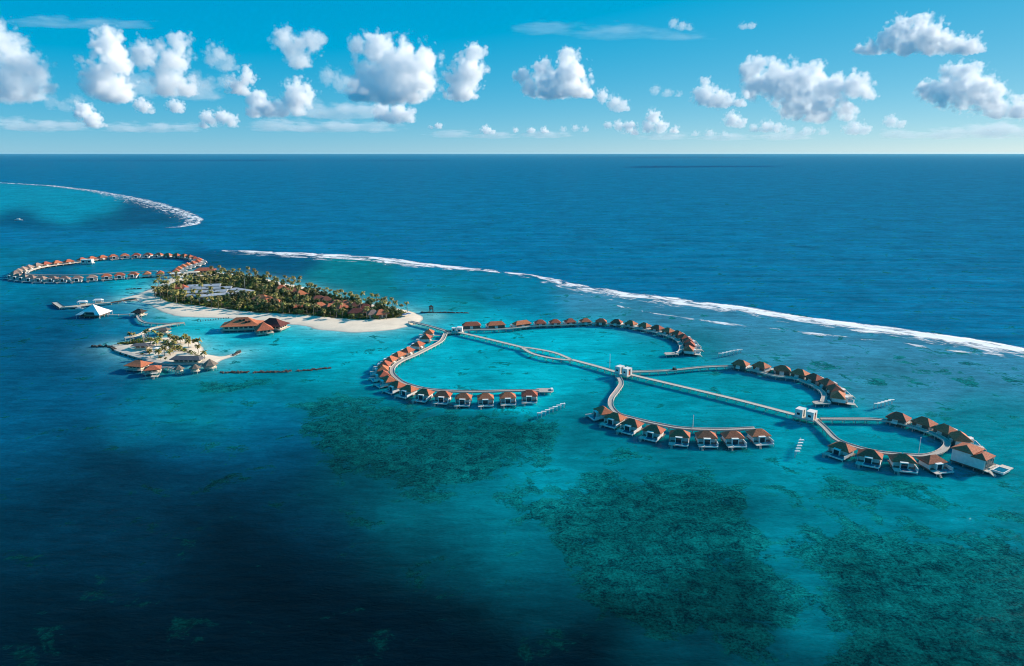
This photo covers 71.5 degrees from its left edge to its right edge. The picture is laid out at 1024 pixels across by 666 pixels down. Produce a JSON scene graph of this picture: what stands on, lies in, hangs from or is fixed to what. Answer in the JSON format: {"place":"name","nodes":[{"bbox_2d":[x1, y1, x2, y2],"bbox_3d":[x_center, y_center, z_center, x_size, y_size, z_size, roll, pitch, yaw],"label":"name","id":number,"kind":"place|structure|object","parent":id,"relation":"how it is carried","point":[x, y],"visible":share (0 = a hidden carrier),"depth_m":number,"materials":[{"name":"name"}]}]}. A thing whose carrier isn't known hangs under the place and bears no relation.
{"place":"outdoors","nodes":[
{"label":"outdoors","id":0,"kind":"place"},
{"bbox_2d":[110,337,239,362],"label":"ground","id":1,"kind":"structure","parent":0,"point":[153,355],"depth_m":515.80,"materials":[{"name":"beige sand"}]},
{"bbox_2d":[130,343,151,349],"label":"beach club house","id":2,"kind":"structure","parent":1,"relation":"on","point":[137,346],"depth_m":519.00,"materials":[{"name":"grey stone"}]},
{"bbox_2d":[119,336,196,354],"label":"undergrowth","id":3,"kind":"object","parent":1,"relation":"on","point":[140,340],"visible":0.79,"depth_m":536.35,"materials":[{"name":"green plant"}]},
{"bbox_2d":[114,348,205,364],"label":"path","id":4,"kind":"structure","parent":1,"relation":"on","point":[138,356],"depth_m":490.23,"materials":[{"name":"beige sand"}]},
{"bbox_2d":[169,355,204,362],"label":"beach bar","id":5,"kind":"object","parent":4,"relation":"on","point":[189,359],"visible":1,"depth_m":485.16,"materials":[{"name":"grey stone"}]},
{"bbox_2d":[120,272,422,332],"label":"ground","id":6,"kind":"structure","parent":0,"point":[329,322],"depth_m":627.72,"materials":[{"name":"beige sand"}]},
{"bbox_2d":[187,283,220,286],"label":"service block","id":7,"kind":"structure","parent":6,"relation":"on","point":[205,285],"depth_m":746.03,"materials":[{"name":"metal"}]},
{"bbox_2d":[194,267,215,274],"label":"reception hall","id":8,"kind":"structure","parent":6,"relation":"on","point":[203,270],"depth_m":840.05,"materials":[{"name":"ceramic"}]},
{"bbox_2d":[186,289,228,294],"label":"service block","id":9,"kind":"structure","parent":6,"relation":"on","point":[214,291],"depth_m":714.14,"materials":[{"name":"metal"}]},
{"bbox_2d":[183,286,232,290],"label":"service block","id":10,"kind":"structure","parent":6,"relation":"on","point":[206,288],"depth_m":730.38,"materials":[{"name":"metal"}]},
{"bbox_2d":[198,291,238,300],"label":"service block","id":11,"kind":"structure","parent":6,"relation":"on","point":[213,295],"depth_m":688.89,"materials":[{"name":"metal"}]},
{"bbox_2d":[156,275,405,319],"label":"undergrowth","id":12,"kind":"object","parent":6,"relation":"on","point":[222,302],"visible":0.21,"depth_m":650.84,"materials":[{"name":"green plant"}]},
{"bbox_2d":[347,308,365,316],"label":"bungalow","id":13,"kind":"object","parent":6,"relation":"on","point":[355,311],"visible":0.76,"depth_m":621.20,"materials":[{"name":"brown"}]},
{"bbox_2d":[376,309,389,318],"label":"bungalow","id":14,"kind":"object","parent":6,"relation":"on","point":[380,313],"visible":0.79,"depth_m":616.32,"materials":[{"name":"ceramic"}]},
{"bbox_2d":[0,154,1023,665],"bbox_3d":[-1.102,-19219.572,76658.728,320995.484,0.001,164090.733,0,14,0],"label":"sea","id":15,"kind":"structure","parent":0,"point":[344,510],"depth_m":381.54,"materials":[{"name":"liquid"}]},
{"bbox_2d":[32,276,47,282],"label":"water villa","id":16,"kind":"object","parent":15,"relation":"on","point":[39,279],"visible":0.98,"depth_m":793.51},
{"bbox_2d":[43,276,58,283],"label":"water villa","id":17,"kind":"object","parent":15,"relation":"on","point":[51,279],"visible":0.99,"depth_m":792.58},
{"bbox_2d":[55,276,70,283],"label":"water villa","id":18,"kind":"object","parent":15,"relation":"on","point":[63,279],"visible":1,"depth_m":792.72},
{"bbox_2d":[61,302,110,309],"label":"boardwalk","id":19,"kind":"structure","parent":15,"relation":"in","point":[83,305],"depth_m":668.72,"materials":[{"name":"wood"}]},
{"bbox_2d":[86,275,97,282],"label":"water villa","id":20,"kind":"object","parent":15,"relation":"on","point":[90,278],"visible":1,"depth_m":799.76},
{"bbox_2d":[76,304,111,318],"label":"tent pavilion","id":21,"kind":"structure","parent":15,"relation":"in","point":[93,310],"depth_m":624.30,"materials":[{"name":"white fabric"}]},
{"bbox_2d":[8,183,201,226],"bbox_3d":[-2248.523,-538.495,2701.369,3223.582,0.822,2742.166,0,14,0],"label":"surf","id":22,"kind":"structure","parent":15,"relation":"on","point":[198,219],"depth_m":1875.80,"materials":[{"name":"white liquid"}]},
{"bbox_2d":[25,256,193,275],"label":"boardwalk","id":23,"kind":"structure","parent":15,"relation":"in","point":[27,272],"depth_m":850.53,"materials":[{"name":"wood"}]},
{"bbox_2d":[91,344,141,360],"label":"breakwater","id":24,"kind":"object","parent":15,"relation":"in","point":[105,345],"visible":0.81,"depth_m":528.07,"materials":[{"name":"grey stone"}]},
{"bbox_2d":[124,360,152,372],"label":"red hall","id":25,"kind":"structure","parent":15,"relation":"in","point":[137,365],"depth_m":469.24,"materials":[{"name":"ceramic"}]},
{"bbox_2d":[131,309,147,317],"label":"thatched pavilion","id":26,"kind":"structure","parent":15,"relation":"in","point":[140,312],"depth_m":625.87,"materials":[{"name":"brown plant"}]},
{"bbox_2d":[143,365,161,376],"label":"red hall","id":27,"kind":"structure","parent":15,"relation":"in","point":[150,369],"depth_m":461.91,"materials":[{"name":"ceramic"}]},
{"bbox_2d":[124,322,184,339],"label":"boardwalk","id":28,"kind":"structure","parent":15,"relation":"in","point":[150,329],"depth_m":579.72,"materials":[{"name":"wood"}]},
{"bbox_2d":[136,315,179,325],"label":"boardwalk","id":29,"kind":"structure","parent":15,"relation":"in","point":[139,319],"depth_m":595.58,"materials":[{"name":"wood"}]},
{"bbox_2d":[155,327,171,333],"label":"thatched pavilion","id":30,"kind":"structure","parent":15,"relation":"in","point":[163,330],"depth_m":564.49,"materials":[{"name":"brown plant"}]},
{"bbox_2d":[189,364,200,373],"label":"thatched kiosk","id":31,"kind":"object","parent":15,"relation":"in","point":[194,368],"visible":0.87,"depth_m":464.41,"materials":[{"name":"concrete"}]},
{"bbox_2d":[202,359,218,370],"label":"thatched kiosk","id":32,"kind":"object","parent":15,"relation":"in","point":[209,364],"visible":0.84,"depth_m":471.15,"materials":[{"name":"concrete"}]},
{"bbox_2d":[220,317,263,332],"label":"restaurant","id":33,"kind":"structure","parent":15,"relation":"in","point":[237,324],"depth_m":575.63,"materials":[{"name":"ceramic"}]},
{"bbox_2d":[253,322,273,335],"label":"dining pavilion","id":34,"kind":"structure","parent":15,"relation":"in","point":[262,328],"depth_m":563.15,"materials":[{"name":"ceramic"}]},
{"bbox_2d":[253,369,291,372],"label":"breakwater","id":35,"kind":"object","parent":15,"relation":"in","point":[274,371],"visible":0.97,"depth_m":468.53,"materials":[{"name":"grey stone"}]},
{"bbox_2d":[260,318,289,331],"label":"dining hall","id":36,"kind":"structure","parent":15,"relation":"in","point":[277,324],"depth_m":577.55,"materials":[{"name":"brown"}]},
{"bbox_2d":[368,365,388,375],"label":"water villa","id":37,"kind":"object","parent":15,"relation":"in","point":[380,368],"visible":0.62,"depth_m":461.27,"materials":[{"name":"ceramic"}]},
{"bbox_2d":[367,370,390,382],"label":"water villa","id":38,"kind":"object","parent":15,"relation":"in","point":[379,375],"visible":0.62,"depth_m":449.29,"materials":[{"name":"ceramic"}]},
{"bbox_2d":[372,360,391,370],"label":"water villa","id":39,"kind":"object","parent":15,"relation":"in","point":[387,363],"visible":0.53,"depth_m":471.80,"materials":[{"name":"ceramic"}]},
{"bbox_2d":[373,375,396,388],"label":"water villa","id":40,"kind":"object","parent":15,"relation":"in","point":[386,380],"visible":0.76,"depth_m":438.31,"materials":[{"name":"ceramic"}]},
{"bbox_2d":[378,355,397,365],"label":"water villa","id":41,"kind":"object","parent":15,"relation":"in","point":[392,359],"visible":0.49,"depth_m":482.07,"materials":[{"name":"ceramic"}]},
{"bbox_2d":[381,381,404,395],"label":"water villa","id":42,"kind":"object","parent":15,"relation":"in","point":[394,387],"visible":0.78,"depth_m":427.78,"materials":[{"name":"ceramic"}]},
{"bbox_2d":[387,351,405,360],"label":"water villa","id":43,"kind":"object","parent":15,"relation":"in","point":[399,355],"visible":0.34,"depth_m":493.20,"materials":[{"name":"ceramic"}]},
{"bbox_2d":[394,385,418,398],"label":"water villa","id":44,"kind":"object","parent":15,"relation":"in","point":[406,391],"visible":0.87,"depth_m":420.54,"materials":[{"name":"wood"}]},
{"bbox_2d":[400,347,414,355],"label":"water villa","id":45,"kind":"object","parent":15,"relation":"in","point":[408,351],"visible":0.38,"depth_m":503.82,"materials":[{"name":"ceramic"}]},
{"bbox_2d":[407,341,425,350],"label":"water villa","id":46,"kind":"object","parent":15,"relation":"in","point":[418,345],"visible":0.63,"depth_m":519.81,"materials":[{"name":"ceramic"}]},
{"bbox_2d":[411,388,433,403],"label":"water villa","id":47,"kind":"object","parent":15,"relation":"in","point":[423,395],"visible":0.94,"depth_m":413.96,"materials":[{"name":"wood"}]},
{"bbox_2d":[415,334,438,341],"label":"water villa","id":48,"kind":"object","parent":15,"relation":"in","point":[425,338],"visible":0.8,"depth_m":539.63,"materials":[{"name":"ceramic"}]},
{"bbox_2d":[408,321,450,333],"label":"boardwalk","id":49,"kind":"structure","parent":15,"relation":"in","point":[430,326],"depth_m":583.37,"materials":[{"name":"wood"}]},
{"bbox_2d":[418,329,441,337],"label":"water villa","id":50,"kind":"object","parent":15,"relation":"in","point":[430,332],"visible":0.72,"depth_m":555.46,"materials":[{"name":"ceramic"}]},
{"bbox_2d":[432,390,452,406],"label":"water villa","id":51,"kind":"object","parent":15,"relation":"in","point":[443,397],"visible":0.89,"depth_m":410.42,"materials":[{"name":"wood"}]},
{"bbox_2d":[444,326,464,334],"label":"arrival hut","id":52,"kind":"object","parent":15,"relation":"in","point":[457,329],"visible":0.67,"depth_m":567.33,"materials":[{"name":"white concrete"}]},
{"bbox_2d":[454,393,471,407],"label":"water villa","id":53,"kind":"object","parent":15,"relation":"in","point":[463,400],"visible":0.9,"depth_m":406.55,"materials":[{"name":"wood"}]},
{"bbox_2d":[390,333,539,394],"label":"boardwalk","id":54,"kind":"structure","parent":15,"relation":"in","point":[400,361],"depth_m":436.32,"materials":[{"name":"wood"}]},
{"bbox_2d":[462,321,480,328],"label":"water villa","id":55,"kind":"object","parent":15,"relation":"in","point":[472,325],"visible":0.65,"depth_m":580.21,"materials":[{"name":"ceramic"}]},
{"bbox_2d":[477,393,493,409],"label":"water villa","id":56,"kind":"object","parent":15,"relation":"in","point":[485,399],"visible":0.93,"depth_m":406.23,"materials":[{"name":"wood"}]},
{"bbox_2d":[458,332,521,348],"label":"boardwalk","id":57,"kind":"structure","parent":15,"relation":"in","point":[493,340],"depth_m":542.62,"materials":[{"name":"wood"}]},
{"bbox_2d":[486,321,505,328],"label":"water villa","id":58,"kind":"object","parent":15,"relation":"in","point":[494,324],"visible":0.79,"depth_m":581.90,"materials":[{"name":"ceramic"}]},
{"bbox_2d":[499,392,515,408],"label":"water villa","id":59,"kind":"object","parent":15,"relation":"in","point":[507,399],"visible":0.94,"depth_m":408.01,"materials":[{"name":"wood"}]},
{"bbox_2d":[510,320,531,328],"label":"water villa","id":60,"kind":"object","parent":15,"relation":"in","point":[521,323],"visible":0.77,"depth_m":584.91,"materials":[{"name":"ceramic"}]},
{"bbox_2d":[521,390,537,405],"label":"water villa","id":61,"kind":"object","parent":15,"relation":"in","point":[529,396],"visible":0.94,"depth_m":411.34,"materials":[{"name":"wood"}]},
{"bbox_2d":[537,388,553,394],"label":"landing deck","id":62,"kind":"structure","parent":15,"relation":"in","point":[545,390],"depth_m":426.53,"materials":[{"name":"wood"}]},
{"bbox_2d":[521,348,571,362],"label":"boardwalk","id":63,"kind":"structure","parent":15,"relation":"in","point":[538,355],"depth_m":496.21,"materials":[{"name":"wood"}]},
{"bbox_2d":[521,346,571,358],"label":"boardwalk","id":64,"kind":"structure","parent":15,"relation":"in","point":[553,352],"depth_m":509.75,"materials":[{"name":"wood"}]},
{"bbox_2d":[537,403,564,418],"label":"post row","id":65,"kind":"object","parent":15,"relation":"in","point":[560,405],"visible":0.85,"depth_m":393.68,"materials":[{"name":"white wood"}]},
{"bbox_2d":[463,322,682,356],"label":"boardwalk","id":66,"kind":"structure","parent":15,"relation":"in","point":[680,344],"depth_m":573.72,"materials":[{"name":"wood"}]},
{"bbox_2d":[578,318,591,326],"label":"water villa","id":67,"kind":"object","parent":15,"relation":"in","point":[586,321],"visible":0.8,"depth_m":593.09,"materials":[{"name":"ceramic"}]},
{"bbox_2d":[570,359,614,373],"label":"boardwalk","id":68,"kind":"structure","parent":15,"relation":"in","point":[593,365],"depth_m":476.11,"materials":[{"name":"wood"}]},
{"bbox_2d":[584,405,611,420],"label":"water villa","id":69,"kind":"object","parent":15,"relation":"in","point":[600,412],"visible":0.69,"depth_m":384.91,"materials":[{"name":"wood"}]},
{"bbox_2d":[595,318,606,325],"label":"water villa","id":70,"kind":"object","parent":15,"relation":"in","point":[601,321],"visible":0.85,"depth_m":591.69,"materials":[{"name":"ceramic"}]},
{"bbox_2d":[599,412,627,429],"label":"water villa","id":71,"kind":"object","parent":15,"relation":"in","point":[613,420],"visible":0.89,"depth_m":375.34,"materials":[{"name":"ceramic"}]},
{"bbox_2d":[222,250,1023,356],"bbox_3d":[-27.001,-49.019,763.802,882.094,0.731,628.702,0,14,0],"label":"surf","id":72,"kind":"structure","parent":15,"relation":"on","point":[981,344],"depth_m":639.97,"materials":[{"name":"white liquid"}]},
{"bbox_2d":[613,365,633,377],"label":"gate hut","id":73,"kind":"object","parent":15,"relation":"in","point":[622,370],"visible":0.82,"depth_m":456.50,"materials":[{"name":"white concrete"}]},
{"bbox_2d":[616,418,643,436],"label":"water villa","id":74,"kind":"object","parent":15,"relation":"in","point":[630,426],"visible":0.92,"depth_m":366.73,"materials":[{"name":"ceramic"}]},
{"bbox_2d":[638,424,665,441],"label":"water villa","id":75,"kind":"object","parent":15,"relation":"in","point":[652,433],"visible":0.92,"depth_m":358.30,"materials":[{"name":"ceramic"}]},
{"bbox_2d":[668,429,689,448],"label":"water villa","id":76,"kind":"object","parent":15,"relation":"in","point":[679,437],"visible":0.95,"depth_m":352.28,"materials":[{"name":"ceramic"}]},
{"bbox_2d":[608,375,755,434],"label":"boardwalk","id":77,"kind":"structure","parent":15,"relation":"in","point":[613,395],"depth_m":372.65,"materials":[{"name":"wood"}]},
{"bbox_2d":[683,345,700,354],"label":"water villa","id":78,"kind":"object","parent":15,"relation":"in","point":[689,350],"visible":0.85,"depth_m":507.22,"materials":[{"name":"ceramic"}]},
{"bbox_2d":[685,341,703,351],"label":"water villa","id":79,"kind":"object","parent":15,"relation":"in","point":[694,345],"visible":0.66,"depth_m":519.03,"materials":[{"name":"ceramic"}]},
{"bbox_2d":[694,430,718,450],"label":"water villa","id":80,"kind":"object","parent":15,"relation":"in","point":[704,439],"visible":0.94,"depth_m":350.48,"materials":[{"name":"ceramic"}]},
{"bbox_2d":[629,374,794,415],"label":"boardwalk","id":81,"kind":"structure","parent":15,"relation":"in","point":[721,396],"depth_m":417.51,"materials":[{"name":"wood"}]},
{"bbox_2d":[632,365,826,405],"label":"boardwalk","id":82,"kind":"structure","parent":15,"relation":"in","point":[822,393],"depth_m":462.06,"materials":[{"name":"wood"}]},
{"bbox_2d":[720,430,746,449],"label":"water villa","id":83,"kind":"object","parent":15,"relation":"in","point":[733,439],"visible":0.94,"depth_m":350.48,"materials":[{"name":"ceramic"}]},
{"bbox_2d":[731,359,751,370],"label":"water villa","id":84,"kind":"object","parent":15,"relation":"in","point":[738,364],"visible":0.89,"depth_m":471.11,"materials":[{"name":"ceramic"}]},
{"bbox_2d":[746,428,773,446],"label":"water villa","id":85,"kind":"object","parent":15,"relation":"in","point":[760,437],"visible":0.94,"depth_m":353.06,"materials":[{"name":"ceramic"}]},
{"bbox_2d":[751,361,773,372],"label":"water villa","id":86,"kind":"object","parent":15,"relation":"in","point":[762,366],"visible":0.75,"depth_m":466.41,"materials":[{"name":"ceramic"}]},
{"bbox_2d":[773,365,790,375],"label":"water villa","id":87,"kind":"object","parent":15,"relation":"in","point":[784,370],"visible":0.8,"depth_m":458.41,"materials":[{"name":"ceramic"}]},
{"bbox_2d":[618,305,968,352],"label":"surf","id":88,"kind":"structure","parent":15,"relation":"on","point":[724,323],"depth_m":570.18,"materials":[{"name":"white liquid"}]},
{"bbox_2d":[790,368,810,379],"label":"water villa","id":89,"kind":"object","parent":15,"relation":"in","point":[799,373],"visible":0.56,"depth_m":450.84,"materials":[{"name":"ceramic"}]},
{"bbox_2d":[792,406,818,423],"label":"gate hut","id":90,"kind":"object","parent":15,"relation":"in","point":[802,413],"visible":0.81,"depth_m":380.77,"materials":[{"name":"white paint"}]},
{"bbox_2d":[803,373,823,384],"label":"water villa","id":91,"kind":"object","parent":15,"relation":"in","point":[813,378],"visible":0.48,"depth_m":440.85,"materials":[{"name":"ceramic"}]},
{"bbox_2d":[812,400,830,406],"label":"landing deck","id":92,"kind":"structure","parent":15,"relation":"in","point":[828,402],"depth_m":405.77,"materials":[{"name":"wood"}]},
{"bbox_2d":[817,378,846,390],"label":"water villa","id":93,"kind":"object","parent":15,"relation":"in","point":[823,383],"visible":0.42,"depth_m":432.22,"materials":[{"name":"ceramic"}]},
{"bbox_2d":[822,441,856,461],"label":"water villa","id":94,"kind":"object","parent":15,"relation":"in","point":[840,450],"visible":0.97,"depth_m":336.89,"materials":[{"name":"ceramic"}]},
{"bbox_2d":[825,384,854,397],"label":"water villa","id":95,"kind":"object","parent":15,"relation":"in","point":[832,388],"visible":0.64,"depth_m":420.87,"materials":[{"name":"wood"}]},
{"bbox_2d":[830,390,857,406],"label":"water villa","id":96,"kind":"object","parent":15,"relation":"in","point":[838,396],"visible":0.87,"depth_m":407.88,"materials":[{"name":"wood"}]},
{"bbox_2d":[814,419,901,454],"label":"boardwalk","id":97,"kind":"structure","parent":15,"relation":"in","point":[827,430],"depth_m":354.21,"materials":[{"name":"wood"}]},
{"bbox_2d":[855,449,883,470],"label":"water villa","id":98,"kind":"object","parent":15,"relation":"in","point":[871,458],"visible":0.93,"depth_m":328.51,"materials":[{"name":"ceramic"}]},
{"bbox_2d":[873,399,894,408],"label":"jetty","id":99,"kind":"object","parent":15,"relation":"in","point":[885,401],"visible":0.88,"depth_m":404.42,"materials":[{"name":"white wood"}]},
{"bbox_2d":[819,417,950,457],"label":"boardwalk","id":100,"kind":"structure","parent":15,"relation":"in","point":[944,447],"depth_m":366.46,"materials":[{"name":"wood"}]},
{"bbox_2d":[885,412,911,428],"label":"water villa","id":101,"kind":"object","parent":15,"relation":"in","point":[894,418],"visible":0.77,"depth_m":374.83,"materials":[{"name":"ceramic"}]},
{"bbox_2d":[887,453,918,474],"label":"water villa","id":102,"kind":"object","parent":15,"relation":"in","point":[900,462],"visible":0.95,"depth_m":323.42,"materials":[{"name":"ceramic"}]},
{"bbox_2d":[910,416,937,431],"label":"water villa","id":103,"kind":"object","parent":15,"relation":"in","point":[924,422],"visible":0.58,"depth_m":367.60,"materials":[{"name":"ceramic"}]},
{"bbox_2d":[917,454,953,477],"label":"water villa","id":104,"kind":"object","parent":15,"relation":"in","point":[935,464],"visible":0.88,"depth_m":322.40,"materials":[{"name":"ceramic"}]},
{"bbox_2d":[930,423,957,438],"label":"water villa","id":105,"kind":"object","parent":15,"relation":"in","point":[944,430],"visible":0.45,"depth_m":358.06,"materials":[{"name":"ceramic"}]},
{"bbox_2d":[949,431,986,450],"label":"water villa","id":106,"kind":"object","parent":15,"relation":"in","point":[956,437],"visible":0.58,"depth_m":347.77,"materials":[{"name":"ceramic"}]},
{"bbox_2d":[950,442,1013,477],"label":"two storey villa","id":107,"kind":"object","parent":15,"relation":"in","point":[973,456],"visible":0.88,"depth_m":323.69,"materials":[{"name":"ceramic"}]},
{"bbox_2d":[0,0,1023,153],"label":"sky","id":108,"kind":"structure","parent":0,"point":[77,76],"materials":[{"name":"blue"}]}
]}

